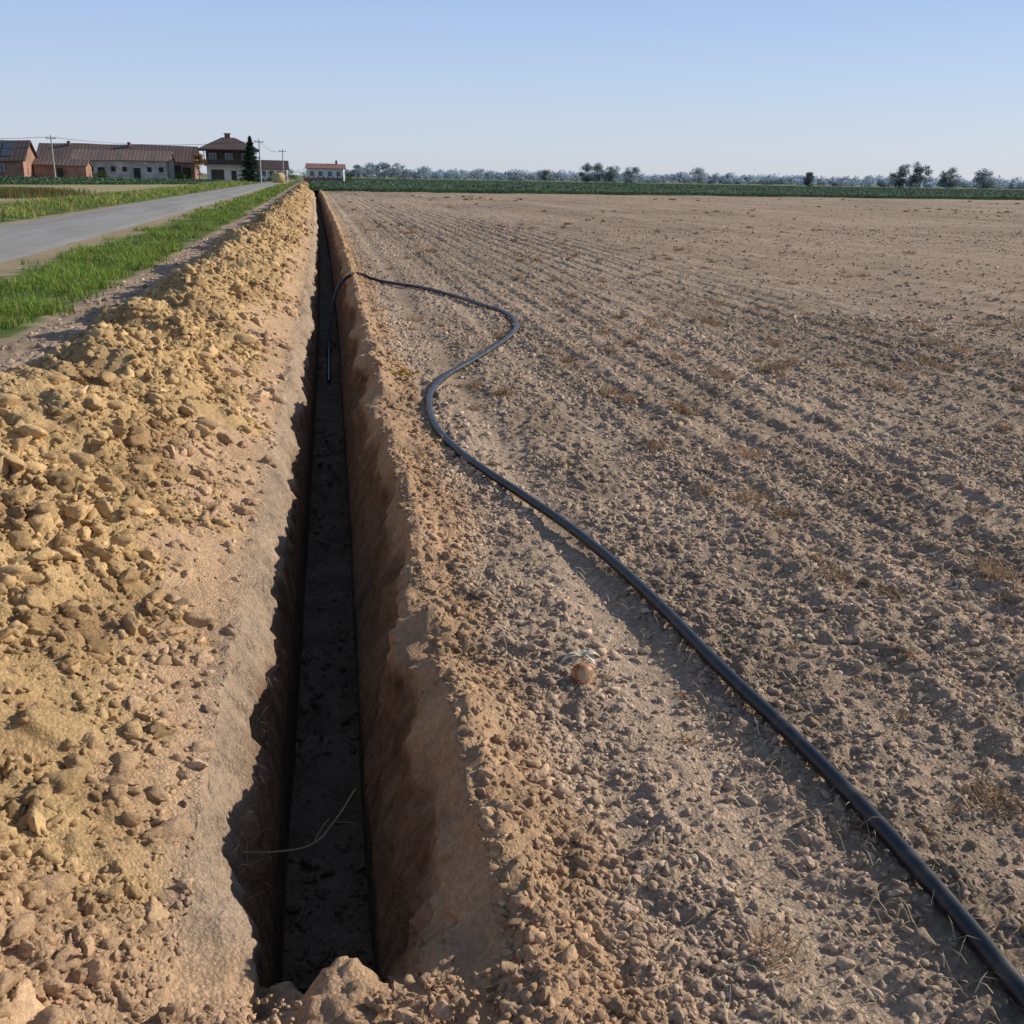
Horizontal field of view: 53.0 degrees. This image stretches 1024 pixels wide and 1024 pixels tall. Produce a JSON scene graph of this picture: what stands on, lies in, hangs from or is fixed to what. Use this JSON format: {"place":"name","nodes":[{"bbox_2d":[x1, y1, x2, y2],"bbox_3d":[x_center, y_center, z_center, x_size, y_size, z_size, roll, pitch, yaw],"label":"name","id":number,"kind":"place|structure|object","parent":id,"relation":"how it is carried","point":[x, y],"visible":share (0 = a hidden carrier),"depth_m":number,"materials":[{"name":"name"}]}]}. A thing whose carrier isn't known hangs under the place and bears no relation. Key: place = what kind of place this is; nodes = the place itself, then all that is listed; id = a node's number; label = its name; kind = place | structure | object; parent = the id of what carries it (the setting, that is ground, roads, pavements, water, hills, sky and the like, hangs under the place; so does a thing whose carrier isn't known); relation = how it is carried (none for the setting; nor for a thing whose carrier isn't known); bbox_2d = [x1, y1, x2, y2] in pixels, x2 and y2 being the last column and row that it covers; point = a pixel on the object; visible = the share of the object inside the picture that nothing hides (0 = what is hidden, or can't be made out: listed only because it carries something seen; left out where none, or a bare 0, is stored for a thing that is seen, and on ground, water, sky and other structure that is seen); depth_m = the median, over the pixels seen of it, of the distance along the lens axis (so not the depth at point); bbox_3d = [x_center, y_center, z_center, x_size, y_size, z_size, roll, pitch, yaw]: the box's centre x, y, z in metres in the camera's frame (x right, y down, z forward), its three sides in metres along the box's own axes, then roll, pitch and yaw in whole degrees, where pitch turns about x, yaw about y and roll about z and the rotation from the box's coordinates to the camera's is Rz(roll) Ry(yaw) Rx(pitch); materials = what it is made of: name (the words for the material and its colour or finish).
{"place":"outdoors","nodes":[
{"label":"outdoors","id":0,"kind":"place"},
{"bbox_2d":[0,145,35,176],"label":"walls","id":1,"kind":"structure","parent":0,"point":[20,169],"depth_m":180.84,"materials":[{"name":"orange brick"}]},
{"bbox_2d":[0,164,4,170],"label":"window","id":2,"kind":"structure","parent":1,"relation":"attached to","point":[2,167],"depth_m":180.07,"materials":[{"name":"grey glass"}]},
{"bbox_2d":[0,140,38,161],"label":"roof","id":3,"kind":"structure","parent":1,"relation":"on","point":[20,150],"depth_m":181.70,"materials":[{"name":"tile"}]},
{"bbox_2d":[0,149,12,155],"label":"panel","id":4,"kind":"object","parent":3,"relation":"on","point":[6,152],"visible":1,"depth_m":180.81,"materials":[{"name":"blue glass"}]},
{"bbox_2d":[2,141,14,148],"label":"panel","id":5,"kind":"object","parent":3,"relation":"on","point":[9,144],"visible":1,"depth_m":182.34,"materials":[{"name":"blue glass"}]},
{"bbox_2d":[36,141,199,179],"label":"brick barn","id":6,"kind":"structure","parent":0,"point":[183,158],"depth_m":215.47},
{"bbox_2d":[174,165,180,178],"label":"door","id":7,"kind":"structure","parent":6,"relation":"in","point":[177,168],"depth_m":215.35,"materials":[{"name":"brown wood"}]},
{"bbox_2d":[183,168,190,179],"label":"door","id":8,"kind":"structure","parent":6,"relation":"in","point":[187,171],"depth_m":215.83,"materials":[{"name":"brown wood"}]},
{"bbox_2d":[0,181,286,262],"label":"asphalt road","id":9,"kind":"structure","parent":0,"point":[23,239],"depth_m":32.67,"materials":[{"name":"grey asphalt"}]},
{"bbox_2d":[205,150,244,159],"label":"floor","id":10,"kind":"structure","parent":0,"point":[234,154],"depth_m":205.10,"materials":[{"name":"brown wood"}]},
{"bbox_2d":[197,137,258,151],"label":"hip roof","id":11,"kind":"structure","parent":10,"relation":"on","point":[230,145],"depth_m":204.98,"materials":[{"name":"tile"}]},
{"bbox_2d":[207,166,244,181],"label":"ground floor","id":12,"kind":"structure","parent":0,"point":[227,172],"depth_m":206.22,"materials":[{"name":"white paint"}]},
{"bbox_2d":[211,169,224,180],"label":"garage door","id":13,"kind":"structure","parent":12,"relation":"attached to","point":[216,174],"depth_m":205.85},
{"bbox_2d":[204,164,248,165],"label":"balcony slab","id":14,"kind":"structure","parent":12,"relation":"on","point":[223,165],"depth_m":204.48,"materials":[{"name":"grey concrete"}]},
{"bbox_2d":[205,160,249,164],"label":"balcony rail","id":15,"kind":"object","parent":14,"relation":"on","point":[223,162],"visible":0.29,"depth_m":204.38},
{"bbox_2d":[231,171,236,180],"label":"front door","id":16,"kind":"structure","parent":12,"relation":"attached to","point":[234,175],"depth_m":206.69,"materials":[{"name":"wood"}]},
{"bbox_2d":[0,174,1023,1023],"bbox_3d":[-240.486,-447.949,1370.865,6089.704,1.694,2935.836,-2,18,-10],"label":"ground","id":17,"kind":"structure","parent":0,"point":[234,944],"depth_m":4.17,"materials":[{"name":"soil"}]},
{"bbox_2d":[46,135,55,176],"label":"utility pole","id":18,"kind":"object","parent":17,"relation":"on","point":[50,138],"visible":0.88,"depth_m":184.43,"materials":[{"name":"concrete"}]},
{"bbox_2d":[31,158,92,177],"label":"brick annex","id":19,"kind":"object","parent":17,"relation":"on","point":[43,167],"visible":0.94,"depth_m":187.51,"materials":[{"name":"orange brick"}]},
{"bbox_2d":[57,168,62,176],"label":"door","id":20,"kind":"structure","parent":19,"relation":"in","point":[59,170],"depth_m":187.28,"materials":[{"name":"wood"}]},
{"bbox_2d":[93,169,110,177],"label":"garden shrub","id":21,"kind":"object","parent":17,"relation":"on","point":[101,174],"visible":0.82,"depth_m":191.59,"materials":[{"name":"green plant"}]},
{"bbox_2d":[0,175,226,184],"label":"beet crop","id":22,"kind":"object","parent":17,"relation":"on","point":[26,180],"visible":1,"depth_m":135.91,"materials":[{"name":"green plant"}]},
{"bbox_2d":[69,149,175,178],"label":"plastered outbuilding","id":23,"kind":"structure","parent":17,"relation":"on","point":[127,164],"depth_m":200.46,"materials":[{"name":"paint"}]},
{"bbox_2d":[98,167,104,176],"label":"door","id":24,"kind":"structure","parent":23,"relation":"in","point":[99,168],"depth_m":199.17,"materials":[{"name":"brown wood"}]},
{"bbox_2d":[134,168,140,178],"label":"door","id":25,"kind":"structure","parent":23,"relation":"in","point":[137,173],"depth_m":200.53,"materials":[{"name":"brown wood"}]},
{"bbox_2d":[0,180,293,329],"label":"verge grass","id":26,"kind":"structure","parent":17,"relation":"on","point":[75,276],"depth_m":21.64,"materials":[{"name":"green plant"}]},
{"bbox_2d":[175,171,188,178],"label":"garden shrub","id":27,"kind":"object","parent":17,"relation":"on","point":[182,176],"visible":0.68,"depth_m":195.96,"materials":[{"name":"green plant"}]},
{"bbox_2d":[189,153,207,177],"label":"autumn tree","id":28,"kind":"object","parent":17,"relation":"on","point":[201,160],"visible":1,"depth_m":198.96,"materials":[{"name":"orange plant"}]},
{"bbox_2d":[237,136,267,181],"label":"spruce tree","id":29,"kind":"object","parent":17,"relation":"on","point":[251,170],"visible":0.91,"depth_m":200.09,"materials":[{"name":"green plant"}]},
{"bbox_2d":[258,140,263,182],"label":"utility pole","id":30,"kind":"object","parent":17,"relation":"on","point":[260,162],"visible":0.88,"depth_m":188.26,"materials":[{"name":"concrete"}]},
{"bbox_2d":[266,170,273,180],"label":"garden shrub","id":31,"kind":"object","parent":17,"relation":"on","point":[270,173],"visible":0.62,"depth_m":205.70,"materials":[{"name":"green plant"}]},
{"bbox_2d":[257,160,288,180],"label":"white cottage","id":32,"kind":"structure","parent":17,"relation":"on","point":[275,166],"depth_m":278.54,"materials":[{"name":"paint"}]},
{"bbox_2d":[271,173,275,182],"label":"hay bale","id":33,"kind":"object","parent":17,"relation":"on","point":[272,177],"visible":0.4,"depth_m":196.76,"materials":[{"name":"plant"}]},
{"bbox_2d":[274,173,284,182],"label":"hay bale","id":34,"kind":"object","parent":17,"relation":"on","point":[279,177],"visible":0.95,"depth_m":193.87,"materials":[{"name":"plant"}]},
{"bbox_2d":[279,149,285,173],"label":"utility pole","id":35,"kind":"object","parent":17,"relation":"on","point":[282,151],"visible":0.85,"depth_m":236.82,"materials":[{"name":"concrete"}]},
{"bbox_2d":[282,169,297,181],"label":"garden shrub","id":36,"kind":"object","parent":17,"relation":"on","point":[290,176],"visible":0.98,"depth_m":223.07,"materials":[{"name":"green plant"}]},
{"bbox_2d":[243,789,360,853],"bbox_3d":[-0.593,0.949,3.017,0.427,0.093,0.071,-21,28,-48],"label":"dry twig","id":37,"kind":"object","parent":17,"relation":"on","point":[327,830],"visible":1,"depth_m":3.00,"materials":[{"name":"brown wood"}]},
{"bbox_2d":[303,176,342,181],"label":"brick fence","id":38,"kind":"object","parent":17,"relation":"on","point":[321,179],"visible":0.67,"depth_m":238.97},
{"bbox_2d":[307,168,344,180],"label":"walls","id":39,"kind":"structure","parent":17,"relation":"on","point":[325,173],"depth_m":245.20,"materials":[{"name":"white paint"}]},
{"bbox_2d":[305,163,345,169],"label":"roof","id":40,"kind":"structure","parent":39,"relation":"on","point":[324,166],"depth_m":246.14,"materials":[{"name":"red tile"}]},
{"bbox_2d":[284,340,371,992],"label":"trench crumbs","id":41,"kind":"object","parent":17,"relation":"on","point":[304,877],"visible":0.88,"depth_m":4.54,"materials":[{"name":"soil"}]},
{"bbox_2d":[345,169,353,180],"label":"garden shrub","id":42,"kind":"object","parent":17,"relation":"on","point":[348,176],"visible":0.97,"depth_m":246.28,"materials":[{"name":"green plant"}]},
{"bbox_2d":[391,369,406,374],"bbox_3d":[-0.912,-1.135,8.333,0.170,0.062,0.085,-13,23,-37],"label":"fallen leaf","id":43,"kind":"object","parent":17,"relation":"on","point":[393,371],"visible":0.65,"depth_m":8.32,"materials":[{"name":"yellow plant"}]},
{"bbox_2d":[0,181,813,1023],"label":"spoil heap clods","id":44,"kind":"object","parent":17,"relation":"on","point":[24,1001],"visible":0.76,"depth_m":3.19,"materials":[{"name":"soil"}]},
{"bbox_2d":[0,192,1023,1023],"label":"field clods","id":45,"kind":"object","parent":17,"relation":"on","point":[614,1004],"visible":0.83,"depth_m":4.34,"materials":[{"name":"soil"}]},
{"bbox_2d":[0,192,1023,1023],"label":"dry weed tufts","id":46,"kind":"object","parent":17,"relation":"on","point":[682,408],"visible":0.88,"depth_m":4.32,"materials":[{"name":"brown plant"}]},
{"bbox_2d":[540,169,552,180],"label":"deciduous tree","id":47,"kind":"object","parent":17,"relation":"on","point":[545,176],"visible":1,"depth_m":530.99,"materials":[{"name":"green plant"}]},
{"bbox_2d":[559,650,603,684],"bbox_3d":[0.228,0.519,3.456,0.118,0.098,0.123,12,21,30],"label":"onion bulb","id":48,"kind":"object","parent":17,"relation":"on","point":[579,673],"visible":0.98,"depth_m":3.41,"materials":[{"name":"orange food"}]},
{"bbox_2d":[578,163,595,182],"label":"deciduous tree","id":49,"kind":"object","parent":17,"relation":"on","point":[586,167],"visible":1,"depth_m":444.24,"materials":[{"name":"green plant"}]},
{"bbox_2d":[590,163,606,182],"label":"deciduous tree","id":50,"kind":"object","parent":17,"relation":"on","point":[597,167],"visible":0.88,"depth_m":450.93,"materials":[{"name":"green plant"}]},
{"bbox_2d":[602,166,620,182],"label":"deciduous tree","id":51,"kind":"object","parent":17,"relation":"on","point":[610,174],"visible":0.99,"depth_m":447.80,"materials":[{"name":"green plant"}]},
{"bbox_2d":[621,167,641,182],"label":"deciduous tree","id":52,"kind":"object","parent":17,"relation":"on","point":[627,179],"visible":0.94,"depth_m":471.94,"materials":[{"name":"green plant"}]},
{"bbox_2d":[287,162,1023,188],"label":"distant treeline","id":53,"kind":"object","parent":17,"relation":"on","point":[516,175],"visible":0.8,"depth_m":735.38,"materials":[{"name":"green plant"}]},
{"bbox_2d":[305,178,1023,199],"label":"beet crop","id":54,"kind":"object","parent":17,"relation":"on","point":[439,185],"visible":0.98,"depth_m":149.86,"materials":[{"name":"green plant"}]},
{"bbox_2d":[327,272,1023,1012],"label":"water pipe","id":55,"kind":"object","parent":17,"relation":"on","point":[953,908],"visible":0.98,"depth_m":3.10,"materials":[{"name":"black plastic"}]},
{"bbox_2d":[689,166,707,183],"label":"deciduous tree","id":56,"kind":"object","parent":17,"relation":"on","point":[700,176],"visible":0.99,"depth_m":485.98,"materials":[{"name":"green plant"}]},
{"bbox_2d":[803,172,814,186],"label":"deciduous tree","id":57,"kind":"object","parent":17,"relation":"on","point":[808,178],"visible":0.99,"depth_m":430.57,"materials":[{"name":"green plant"}]},
{"bbox_2d":[887,164,912,188],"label":"deciduous tree","id":58,"kind":"object","parent":17,"relation":"on","point":[899,176],"visible":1,"depth_m":374.83,"materials":[{"name":"green plant"}]},
{"bbox_2d":[906,161,933,188],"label":"deciduous tree","id":59,"kind":"object","parent":17,"relation":"on","point":[917,175],"visible":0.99,"depth_m":377.08,"materials":[{"name":"green plant"}]},
{"bbox_2d":[935,166,961,188],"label":"deciduous tree","id":60,"kind":"object","parent":17,"relation":"on","point":[943,180],"visible":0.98,"depth_m":387.28,"materials":[{"name":"green plant"}]},
{"bbox_2d":[972,168,997,189],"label":"deciduous tree","id":61,"kind":"object","parent":17,"relation":"on","point":[983,178],"visible":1,"depth_m":391.15,"materials":[{"name":"green plant"}]},
{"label":"utility pole","id":62,"kind":"object","parent":17,"relation":"on","visible":0},
{"bbox_2d":[0,137,278,151],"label":"power lines","id":63,"kind":"object","parent":62,"relation":"attached to","point":[139,144],"visible":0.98,"depth_m":184.89,"materials":[{"name":"black metal"}]},
{"bbox_2d":[0,0,1023,184],"label":"sky","id":64,"kind":"structure","parent":0,"point":[827,88],"materials":[{"name":"blue"}]}
]}

